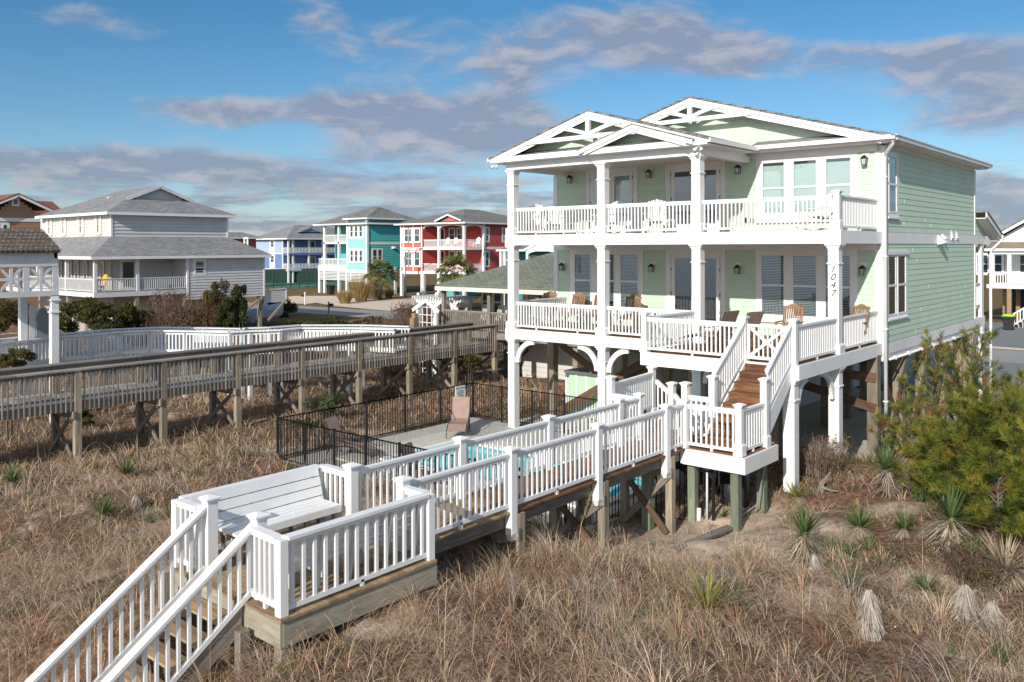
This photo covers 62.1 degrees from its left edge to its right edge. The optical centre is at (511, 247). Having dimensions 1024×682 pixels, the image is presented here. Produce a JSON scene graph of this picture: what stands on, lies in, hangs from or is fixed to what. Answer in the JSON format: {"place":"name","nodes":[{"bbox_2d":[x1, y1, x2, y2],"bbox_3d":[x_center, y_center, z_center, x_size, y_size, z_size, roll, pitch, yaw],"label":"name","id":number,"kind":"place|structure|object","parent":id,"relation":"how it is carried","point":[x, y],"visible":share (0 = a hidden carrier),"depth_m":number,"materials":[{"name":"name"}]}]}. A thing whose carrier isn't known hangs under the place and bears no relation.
{"place":"outdoors","nodes":[
{"label":"outdoors","id":0,"kind":"place"},
{"bbox_2d":[0,193,59,319],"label":"brown house","id":1,"kind":"structure","parent":0,"point":[18,210],"depth_m":72.14,"materials":[{"name":"brown wood"}]},
{"bbox_2d":[228,232,262,247],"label":"pink house","id":2,"kind":"structure","parent":0,"point":[247,239],"depth_m":132.51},
{"bbox_2d":[335,289,356,303],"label":"ornamental grass","id":3,"kind":"object","parent":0,"point":[345,297],"depth_m":93.91,"materials":[{"name":"beige plant"}]},
{"bbox_2d":[287,296,417,310],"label":"driveway","id":4,"kind":"structure","parent":0,"point":[384,304],"depth_m":96.16,"materials":[{"name":"beige concrete"}]},
{"bbox_2d":[344,276,374,301],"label":"ornamental grass","id":5,"kind":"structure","parent":0,"point":[362,290],"depth_m":97.24,"materials":[{"name":"beige plant"}]},
{"bbox_2d":[0,247,1023,681],"bbox_3d":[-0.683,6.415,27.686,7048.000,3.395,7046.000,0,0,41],"label":"ground","id":6,"kind":"structure","parent":0,"point":[44,651],"depth_m":13.26,"materials":[{"name":"beige plant"}]},
{"bbox_2d":[0,459,30,489],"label":"yucca","id":7,"kind":"object","parent":6,"relation":"on","point":[9,475],"visible":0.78,"depth_m":20.91,"materials":[{"name":"green plant"}]},
{"bbox_2d":[0,298,35,382],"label":"shrub","id":8,"kind":"object","parent":6,"relation":"on","point":[8,308],"visible":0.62,"depth_m":39.84,"materials":[{"name":"green plant"}]},
{"bbox_2d":[0,348,37,440],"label":"shrub","id":9,"kind":"object","parent":6,"relation":"on","point":[11,357],"visible":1,"depth_m":26.89,"materials":[{"name":"green plant"}]},
{"bbox_2d":[0,228,61,423],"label":"gate tower","id":10,"kind":"structure","parent":6,"relation":"on","point":[25,250],"depth_m":29.74,"materials":[{"name":"white paint"}]},
{"bbox_2d":[35,296,158,377],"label":"shrub","id":11,"kind":"object","parent":6,"relation":"on","point":[94,314],"visible":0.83,"depth_m":40.56,"materials":[{"name":"green plant"}]},
{"bbox_2d":[82,492,128,529],"bbox_3d":[-8.323,5.441,17.403,1.075,0.934,1.072,-4,-5,10],"label":"yucca","id":12,"kind":"object","parent":6,"relation":"on","point":[104,510],"visible":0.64,"depth_m":17.33,"materials":[{"name":"green plant"}]},
{"bbox_2d":[109,455,138,481],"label":"yucca","id":13,"kind":"object","parent":6,"relation":"on","point":[124,470],"visible":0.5,"depth_m":21.94,"materials":[{"name":"green plant"}]},
{"bbox_2d":[6,185,286,342],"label":"grey house","id":14,"kind":"structure","parent":6,"relation":"on","point":[132,244],"depth_m":60.51,"materials":[{"name":"grey wood"}]},
{"bbox_2d":[120,259,134,289],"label":"door","id":15,"kind":"structure","parent":14,"relation":"in","point":[127,266],"depth_m":58.67,"materials":[{"name":"white paint"}]},
{"bbox_2d":[193,259,205,275],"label":"window","id":16,"kind":"structure","parent":14,"relation":"in","point":[197,267],"depth_m":60.51,"materials":[{"name":"white paint"}]},
{"bbox_2d":[98,301,252,371],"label":"bare shrub","id":17,"kind":"object","parent":6,"relation":"on","point":[157,326],"visible":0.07,"depth_m":41.48,"materials":[{"name":"brown plant"}]},
{"bbox_2d":[134,279,257,371],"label":"bare shrub","id":18,"kind":"object","parent":6,"relation":"on","point":[166,315],"visible":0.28,"depth_m":41.76,"materials":[{"name":"brown plant"}]},
{"bbox_2d":[171,277,235,370],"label":"shrub","id":19,"kind":"object","parent":6,"relation":"on","point":[214,288],"visible":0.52,"depth_m":41.69,"materials":[{"name":"green plant"}]},
{"bbox_2d":[0,324,411,419],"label":"curved white walkway","id":20,"kind":"structure","parent":6,"relation":"on","point":[188,338],"depth_m":34.09,"materials":[{"name":"paint"}]},
{"bbox_2d":[29,299,48,359],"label":"picket gate","id":21,"kind":"structure","parent":20,"relation":"on","point":[42,322],"depth_m":31.88,"materials":[{"name":"white paint"}]},
{"bbox_2d":[214,284,248,344],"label":"shrub","id":22,"kind":"object","parent":6,"relation":"on","point":[237,301],"visible":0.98,"depth_m":40.80,"materials":[{"name":"green plant"}]},
{"bbox_2d":[247,300,282,322],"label":"boat","id":23,"kind":"object","parent":6,"relation":"on","point":[267,311],"visible":0.61,"depth_m":68.37,"materials":[{"name":"metal"}]},
{"bbox_2d":[0,319,530,457],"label":"grey walkway","id":24,"kind":"structure","parent":6,"relation":"on","point":[55,403],"depth_m":28.50,"materials":[{"name":"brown wood"}]},
{"bbox_2d":[268,297,298,317],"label":"shrub","id":25,"kind":"object","parent":6,"relation":"on","point":[289,306],"visible":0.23,"depth_m":77.28,"materials":[{"name":"green plant"}]},
{"bbox_2d":[265,268,336,288],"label":"court fence","id":26,"kind":"object","parent":6,"relation":"on","point":[273,276],"visible":0.58,"depth_m":150.11,"materials":[{"name":"green fabric"}]},
{"bbox_2d":[256,225,351,282],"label":"blue house","id":27,"kind":"structure","parent":6,"relation":"on","point":[294,248],"depth_m":153.58,"materials":[{"name":"blue wood"}]},
{"bbox_2d":[267,280,344,288],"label":"tennis court","id":28,"kind":"object","parent":6,"relation":"on","point":[296,285],"visible":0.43,"depth_m":143.48,"materials":[{"name":"green"}]},
{"bbox_2d":[302,391,342,419],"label":"shrub","id":29,"kind":"object","parent":6,"relation":"on","point":[327,402],"visible":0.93,"depth_m":29.41,"materials":[{"name":"green plant"}]},
{"bbox_2d":[281,316,384,358],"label":"shrub","id":30,"kind":"object","parent":6,"relation":"on","point":[334,320],"visible":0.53,"depth_m":46.66,"materials":[{"name":"green plant"}]},
{"bbox_2d":[313,207,420,293],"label":"turquoise house","id":31,"kind":"structure","parent":6,"relation":"on","point":[360,239],"depth_m":113.39,"materials":[{"name":"teal wood"}]},
{"bbox_2d":[349,224,363,238],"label":"window","id":32,"kind":"structure","parent":31,"relation":"in","point":[355,230],"depth_m":112.08,"materials":[{"name":"white paint"}]},
{"bbox_2d":[349,248,363,262],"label":"window","id":33,"kind":"structure","parent":31,"relation":"in","point":[356,255],"depth_m":112.11,"materials":[{"name":"white paint"}]},
{"bbox_2d":[362,257,400,299],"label":"palm tree","id":34,"kind":"object","parent":6,"relation":"on","point":[381,281],"visible":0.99,"depth_m":100.00,"materials":[{"name":"green plant"}]},
{"bbox_2d":[360,306,432,369],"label":"bare shrub","id":35,"kind":"object","parent":6,"relation":"on","point":[377,322],"visible":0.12,"depth_m":41.90,"materials":[{"name":"brown plant"}]},
{"bbox_2d":[25,321,791,681],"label":"dune boardwalk","id":36,"kind":"structure","parent":6,"relation":"on","point":[263,577],"depth_m":12.64,"materials":[{"name":"beige wood"}]},
{"bbox_2d":[410,313,418,376],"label":"wooden post box","id":37,"kind":"object","parent":6,"relation":"on","point":[414,320],"visible":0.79,"depth_m":40.18,"materials":[{"name":"beige wood"}]},
{"bbox_2d":[387,292,467,343],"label":"bare shrub","id":38,"kind":"object","parent":6,"relation":"on","point":[409,309],"visible":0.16,"depth_m":46.95,"materials":[{"name":"brown plant"}]},
{"bbox_2d":[412,299,458,378],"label":"garden arbor","id":39,"kind":"object","parent":6,"relation":"on","point":[435,309],"visible":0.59,"depth_m":40.06,"materials":[{"name":"white paint"}]},
{"bbox_2d":[412,292,477,373],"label":"pergola","id":40,"kind":"object","parent":6,"relation":"on","point":[455,299],"visible":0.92,"depth_m":41.62,"materials":[{"name":"white paint"}]},
{"bbox_2d":[435,252,476,306],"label":"palm tree","id":41,"kind":"object","parent":6,"relation":"on","point":[460,260],"visible":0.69,"depth_m":86.79,"materials":[{"name":"green plant"}]},
{"bbox_2d":[441,354,481,388],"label":"shrub","id":42,"kind":"object","parent":6,"relation":"on","point":[469,364],"visible":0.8,"depth_m":36.49,"materials":[{"name":"green plant"}]},
{"bbox_2d":[394,209,536,295],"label":"red house","id":43,"kind":"structure","parent":6,"relation":"on","point":[430,235],"depth_m":106.59,"materials":[{"name":"red wood"}]},
{"bbox_2d":[281,417,678,532],"bbox_3d":[-0.116,6.105,23.704,10.150,0.210,7.900,0,0,41],"label":"shell bed","id":44,"kind":"object","parent":6,"relation":"on","point":[480,427],"visible":0.23,"depth_m":26.93,"materials":[{"name":"beige gravel"}]},
{"bbox_2d":[323,416,378,454],"bbox_3d":[-4.607,5.487,24.383,1.593,1.044,0.692,0,0,29],"label":"sling lounger","id":45,"kind":"object","parent":44,"relation":"on","point":[331,422],"visible":0.66,"depth_m":24.60,"materials":[{"name":"brown fabric"}]},
{"bbox_2d":[401,442,453,485],"bbox_3d":[-1.954,5.478,21.128,1.593,1.044,0.692,0,0,21],"label":"sling lounger","id":46,"kind":"object","parent":44,"relation":"on","point":[409,443],"visible":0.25,"depth_m":21.29,"materials":[{"name":"brown metal"}]},
{"bbox_2d":[276,382,714,532],"bbox_3d":[0.617,5.433,23.140,12.155,1.350,8.155,0,0,41],"label":"pool fence","id":47,"kind":"object","parent":6,"relation":"on","point":[305,450],"visible":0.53,"depth_m":24.24,"materials":[{"name":"black metal"}]},
{"bbox_2d":[337,431,678,521],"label":"pool deck","id":48,"kind":"structure","parent":6,"relation":"on","point":[428,440],"depth_m":24.85,"materials":[{"name":"concrete"}]},
{"bbox_2d":[446,397,470,438],"bbox_3d":[-1.709,5.447,27.187,0.692,1.044,1.593,0,0,3],"label":"sling lounger","id":49,"kind":"object","parent":48,"relation":"on","point":[460,409],"visible":0.98,"depth_m":27.74,"materials":[{"name":"fabric"}]},
{"bbox_2d":[380,439,660,507],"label":"swimming pool","id":50,"kind":"structure","parent":48,"relation":"in","point":[490,454],"depth_m":23.77,"materials":[{"name":"blue liquid"}]},
{"bbox_2d":[496,245,553,307],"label":"teal cottage","id":51,"kind":"structure","parent":6,"relation":"on","point":[528,251],"depth_m":86.39,"materials":[{"name":"wood"}]},
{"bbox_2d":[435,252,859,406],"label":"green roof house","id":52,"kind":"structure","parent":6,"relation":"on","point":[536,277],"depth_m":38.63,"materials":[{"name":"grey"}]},
{"bbox_2d":[492,293,503,316],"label":"window","id":53,"kind":"structure","parent":52,"relation":"in","point":[497,298],"depth_m":41.10,"materials":[{"name":"black"}]},
{"bbox_2d":[668,525,733,552],"bbox_3d":[3.763,5.720,16.725,0.190,0.224,2.425,0,0,40],"label":"fallen plank","id":54,"kind":"object","parent":6,"relation":"on","point":[714,533],"visible":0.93,"depth_m":16.82,"materials":[{"name":"grey wood"}]},
{"bbox_2d":[667,559,746,627],"bbox_3d":[2.755,5.007,11.958,1.274,1.175,1.112,0,0,-9],"label":"yucca","id":55,"kind":"object","parent":6,"relation":"on","point":[708,596],"visible":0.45,"depth_m":12.03,"materials":[{"name":"green plant"}]},
{"bbox_2d":[675,452,753,495],"bbox_3d":[4.656,5.274,19.671,1.450,0.940,2.000,0,0,41],"label":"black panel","id":56,"kind":"object","parent":6,"relation":"on","point":[678,464],"depth_m":19.33,"materials":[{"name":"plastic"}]},
{"bbox_2d":[697,466,765,520],"bbox_3d":[4.650,5.219,18.572,1.533,1.652,1.230,0,0,-20],"label":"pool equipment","id":57,"kind":"object","parent":6,"relation":"on","point":[724,487],"visible":0.31,"depth_m":18.76,"materials":[{"name":"white plastic"}]},
{"bbox_2d":[519,388,960,458],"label":"concrete slab","id":58,"kind":"structure","parent":6,"relation":"on","point":[855,427],"depth_m":28.83,"materials":[{"name":"grey concrete"}]},
{"bbox_2d":[564,366,597,419],"bbox_3d":[3.239,5.199,30.186,2.360,1.620,1.490,0,0,41],"label":"shower enclosure","id":59,"kind":"object","parent":58,"relation":"on","point":[579,380],"visible":0.35,"depth_m":30.02,"materials":[{"name":"green paint"}]},
{"bbox_2d":[487,96,1003,492],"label":"beach house","id":60,"kind":"structure","parent":6,"relation":"on","point":[738,189],"depth_m":25.76,"materials":[{"name":"green"}]},
{"bbox_2d":[562,292,585,324],"bbox_3d":[2.145,2.141,29.452,0.640,1.131,0.744,0,0,41],"label":"wooden armchair","id":61,"kind":"object","parent":60,"relation":"on","point":[578,295],"visible":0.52,"depth_m":29.60,"materials":[{"name":"brown wood"}]},
{"bbox_2d":[590,173,610,233],"bbox_3d":[3.090,-1.501,29.777,0.887,2.120,0.075,0,0,41],"label":"door","id":62,"kind":"structure","parent":60,"relation":"in","point":[593,182],"depth_m":29.96,"materials":[{"name":"white paint"}]},
{"bbox_2d":[570,250,643,315],"bbox_3d":[3.249,1.209,29.646,3.120,2.220,0.080,0,0,41],"label":"window","id":63,"kind":"structure","parent":60,"relation":"in","point":[625,266],"depth_m":29.45,"materials":[{"name":"grey glass"}]},
{"bbox_2d":[611,172,632,233],"bbox_3d":[3.782,-1.503,29.206,0.887,2.120,0.040,0,0,41],"label":"door","id":64,"kind":"structure","parent":60,"relation":"in","point":[621,183],"depth_m":29.17,"materials":[{"name":"white paint"}]},
{"bbox_2d":[617,294,641,329],"bbox_3d":[3.856,2.135,27.850,0.640,1.131,0.745,0,0,32],"label":"wooden armchair","id":65,"kind":"object","parent":60,"relation":"on","point":[635,298],"visible":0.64,"depth_m":28.00,"materials":[{"name":"brown wood"}]},
{"bbox_2d":[643,199,667,232],"bbox_3d":[4.467,-0.963,26.443,0.720,1.090,0.916,0,0,15],"label":"white rocking chair","id":66,"kind":"object","parent":60,"relation":"on","point":[656,215],"visible":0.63,"depth_m":26.71,"materials":[{"name":"paint"}]},
{"bbox_2d":[670,168,690,232],"bbox_3d":[5.558,-1.509,27.681,0.882,2.120,0.040,0,0,41],"label":"door","id":67,"kind":"structure","parent":60,"relation":"in","point":[680,177],"depth_m":27.72,"materials":[{"name":"white paint"}]},
{"bbox_2d":[671,254,691,328],"bbox_3d":[5.566,1.446,27.683,0.877,2.410,0.040,0,0,41],"label":"door","id":68,"kind":"structure","parent":60,"relation":"in","point":[681,267],"depth_m":27.72,"materials":[{"name":"white paint"}]},
{"bbox_2d":[676,310,739,349],"bbox_3d":[5.176,2.164,22.525,0.692,1.044,1.593,0,0,-41],"label":"sling lounger","id":69,"kind":"object","parent":60,"relation":"on","point":[730,316],"visible":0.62,"depth_m":22.08,"materials":[{"name":"brown fabric"}]},
{"bbox_2d":[704,166,719,231],"bbox_3d":[6.235,-1.512,27.100,0.882,2.120,0.040,0,0,41],"label":"door","id":70,"kind":"structure","parent":60,"relation":"in","point":[712,176],"depth_m":26.99,"materials":[{"name":"white paint"}]},
{"bbox_2d":[705,255,719,330],"bbox_3d":[6.239,1.443,27.105,0.877,2.410,0.040,0,0,41],"label":"door","id":71,"kind":"structure","parent":60,"relation":"in","point":[712,265],"depth_m":27.00,"materials":[{"name":"white paint"}]},
{"bbox_2d":[701,311,763,350],"bbox_3d":[5.771,2.162,22.281,0.692,1.044,1.593,0,0,-34],"label":"sling lounger","id":72,"kind":"object","parent":60,"relation":"on","point":[755,317],"visible":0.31,"depth_m":21.76,"materials":[{"name":"brown fabric"}]},
{"bbox_2d":[774,303,803,342],"bbox_3d":[7.584,2.122,23.200,0.640,1.131,0.744,0,0,35],"label":"wooden armchair","id":73,"kind":"object","parent":60,"relation":"on","point":[790,307],"visible":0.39,"depth_m":23.42,"materials":[{"name":"brown wood"}]},
{"bbox_2d":[756,250,857,323],"bbox_3d":[8.613,1.175,25.040,3.100,2.190,0.080,0,0,41],"label":"window","id":74,"kind":"structure","parent":60,"relation":"in","point":[783,277],"depth_m":25.13,"materials":[{"name":"grey glass"}]},
{"bbox_2d":[756,152,857,222],"bbox_3d":[8.618,-1.705,25.027,3.080,1.950,0.080,0,0,41],"label":"window","id":75,"kind":"structure","parent":60,"relation":"in","point":[813,175],"depth_m":25.08,"materials":[{"name":"white paint"}]},
{"bbox_2d":[803,193,841,230],"bbox_3d":[8.368,-0.977,22.960,0.916,1.090,0.720,0,0,-21],"label":"white rocking chair","id":76,"kind":"object","parent":60,"relation":"on","point":[823,215],"visible":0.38,"depth_m":23.12,"materials":[{"name":"paint"}]},
{"bbox_2d":[851,304,869,346],"bbox_3d":[9.256,2.117,23.076,0.744,1.131,0.640,0,0,-29],"label":"wooden armchair","id":77,"kind":"object","parent":60,"relation":"on","point":[859,307],"visible":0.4,"depth_m":23.18,"materials":[{"name":"brown wood"}]},
{"bbox_2d":[887,151,900,218],"bbox_3d":[10.794,-1.742,24.062,0.080,1.890,1.070,0,0,41],"label":"window","id":78,"kind":"structure","parent":60,"relation":"in","point":[892,158],"depth_m":24.10,"materials":[{"name":"white paint"}]},
{"bbox_2d":[888,251,909,321],"bbox_3d":[11.055,1.087,24.354,0.080,1.950,1.980,0,0,41],"label":"window","id":79,"kind":"structure","parent":60,"relation":"in","point":[897,260],"depth_m":24.35,"materials":[{"name":"white paint"}]},
{"bbox_2d":[780,479,814,504],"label":"yucca","id":80,"kind":"object","parent":6,"relation":"on","point":[796,496],"visible":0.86,"depth_m":18.90,"materials":[{"name":"green plant"}]},
{"bbox_2d":[775,499,832,567],"bbox_3d":[4.962,4.917,14.437,1.067,1.250,1.080,2,1,11],"label":"yucca","id":81,"kind":"object","parent":6,"relation":"on","point":[803,543],"visible":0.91,"depth_m":14.38,"materials":[{"name":"green plant"}]},
{"bbox_2d":[768,429,859,476],"bbox_3d":[7.345,4.937,20.695,2.001,0.952,2.864,0,0,41],"label":"bare shrub","id":82,"kind":"object","parent":6,"relation":"on","point":[819,459],"visible":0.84,"depth_m":20.27,"materials":[{"name":"brown plant"}]},
{"bbox_2d":[826,561,875,593],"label":"yucca","id":83,"kind":"object","parent":6,"relation":"on","point":[846,580],"visible":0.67,"depth_m":12.96,"materials":[{"name":"green plant"}]},
{"bbox_2d":[831,498,884,538],"bbox_3d":[6.447,5.142,15.826,1.018,0.884,1.015,0,-3,39],"label":"yucca","id":84,"kind":"object","parent":6,"relation":"on","point":[859,521],"visible":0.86,"depth_m":15.79,"materials":[{"name":"green plant"}]},
{"bbox_2d":[853,588,885,642],"bbox_3d":[4.706,4.906,11.192,0.468,0.816,0.485,0,0,41],"label":"dead yucca stem","id":85,"kind":"object","parent":6,"relation":"on","point":[869,609],"visible":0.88,"depth_m":11.11,"materials":[{"name":"beige plant"}]},
{"bbox_2d":[865,406,904,457],"bbox_3d":[9.573,4.767,21.482,1.047,1.504,1.022,0,0,-31],"label":"pine","id":86,"kind":"object","parent":6,"relation":"on","point":[884,440],"visible":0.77,"depth_m":21.49,"materials":[{"name":"green plant"}]},
{"bbox_2d":[861,442,911,498],"bbox_3d":[8.101,4.870,18.379,1.208,1.415,1.223,-2,-3,-35],"label":"yucca","id":87,"kind":"object","parent":6,"relation":"on","point":[887,483],"visible":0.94,"depth_m":18.28,"materials":[{"name":"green plant"}]},
{"bbox_2d":[882,505,922,539],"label":"yucca","id":88,"kind":"object","parent":6,"relation":"on","point":[903,525],"visible":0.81,"depth_m":15.47,"materials":[{"name":"green plant"}]},
{"bbox_2d":[877,389,936,463],"bbox_3d":[9.911,4.537,20.963,2.007,1.999,1.768,0,0,41],"label":"pine","id":89,"kind":"object","parent":6,"relation":"on","point":[908,421],"visible":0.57,"depth_m":21.12,"materials":[{"name":"green plant"}]},
{"bbox_2d":[899,568,950,599],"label":"yucca","id":90,"kind":"object","parent":6,"relation":"on","point":[922,585],"visible":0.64,"depth_m":12.95,"materials":[{"name":"green plant"}]},
{"bbox_2d":[895,326,963,415],"bbox_3d":[11.364,3.839,23.083,1.779,3.397,2.009,0,0,41],"label":"pine","id":91,"kind":"object","parent":6,"relation":"on","point":[936,370],"visible":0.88,"depth_m":23.06,"materials":[{"name":"green plant"}]},
{"bbox_2d":[887,413,994,505],"bbox_3d":[8.869,4.274,16.802,2.787,1.915,2.560,0,0,41],"label":"pine","id":92,"kind":"object","parent":6,"relation":"on","point":[949,450],"visible":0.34,"depth_m":17.05,"materials":[{"name":"green plant"}]},
{"bbox_2d":[873,534,1023,591],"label":"bare shrub","id":93,"kind":"object","parent":6,"relation":"on","point":[964,565],"visible":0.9,"depth_m":13.37,"materials":[{"name":"brown plant"}]},
{"bbox_2d":[911,391,987,471],"bbox_3d":[9.920,4.259,18.768,1.956,2.250,2.018,0,0,2],"label":"pine","id":94,"kind":"object","parent":6,"relation":"on","point":[952,411],"visible":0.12,"depth_m":18.87,"materials":[{"name":"green plant"}]},
{"bbox_2d":[881,355,1023,402],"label":"gravel lot","id":95,"kind":"structure","parent":6,"relation":"on","point":[1011,367],"depth_m":41.61,"materials":[{"name":"grey gravel"}]},
{"bbox_2d":[918,482,994,558],"bbox_3d":[7.533,4.713,14.592,1.268,1.468,1.253,4,7,-1],"label":"yucca","id":96,"kind":"object","parent":6,"relation":"on","point":[951,516],"visible":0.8,"depth_m":14.52,"materials":[{"name":"green plant"}]},
{"bbox_2d":[892,374,1023,515],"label":"pine","id":97,"kind":"object","parent":6,"relation":"on","point":[979,418],"visible":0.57,"depth_m":16.16,"materials":[{"name":"green plant"}]},
{"bbox_2d":[949,583,980,624],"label":"dead yucca stem","id":98,"kind":"object","parent":6,"relation":"on","point":[964,591],"visible":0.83,"depth_m":11.97,"materials":[{"name":"beige plant"}]},
{"bbox_2d":[928,322,1004,427],"bbox_3d":[12.183,3.795,22.397,1.681,3.594,2.102,0,0,-23],"label":"pine","id":99,"kind":"object","parent":6,"relation":"on","point":[972,367],"visible":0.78,"depth_m":22.46,"materials":[{"name":"green plant"}]},
{"bbox_2d":[924,437,1023,543],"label":"pine","id":100,"kind":"object","parent":6,"relation":"on","point":[1009,524],"visible":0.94,"depth_m":14.68,"materials":[{"name":"green plant"}]},
{"bbox_2d":[949,322,1023,346],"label":"gravel lot","id":101,"kind":"structure","parent":6,"relation":"on","point":[1010,337],"depth_m":57.84,"materials":[{"name":"grey gravel"}]},
{"bbox_2d":[979,600,1005,627],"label":"dead yucca stem","id":102,"kind":"object","parent":6,"relation":"on","point":[988,610],"visible":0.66,"depth_m":11.89,"materials":[{"name":"beige plant"}]},
{"bbox_2d":[968,528,1023,594],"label":"yucca","id":103,"kind":"object","parent":6,"relation":"on","point":[1008,561],"visible":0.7,"depth_m":13.18,"materials":[{"name":"beige plant"}]},
{"bbox_2d":[969,628,1023,669],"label":"yucca","id":104,"kind":"object","parent":6,"relation":"on","point":[1005,656],"visible":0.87,"depth_m":10.51,"materials":[{"name":"green plant"}]},
{"bbox_2d":[973,411,1023,533],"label":"pine","id":105,"kind":"object","parent":6,"relation":"on","point":[1018,436],"visible":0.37,"depth_m":15.13,"materials":[{"name":"green plant"}]},
{"bbox_2d":[976,218,1023,327],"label":"white house","id":106,"kind":"structure","parent":6,"relation":"on","point":[1011,246],"depth_m":67.00,"materials":[{"name":"paint"}]},
{"bbox_2d":[980,367,1023,429],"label":"pine","id":107,"kind":"object","parent":6,"relation":"on","point":[1007,378],"visible":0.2,"depth_m":20.88,"materials":[{"name":"green plant"}]},
{"bbox_2d":[0,0,1023,246],"label":"sky","id":108,"kind":"structure","parent":0,"point":[274,115],"materials":[{"name":"blue"}]},
{"bbox_2d":[248,302,1023,362],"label":"road","id":109,"kind":"structure","parent":0,"point":[1013,356],"depth_m":78.80,"materials":[{"name":"grey asphalt"}]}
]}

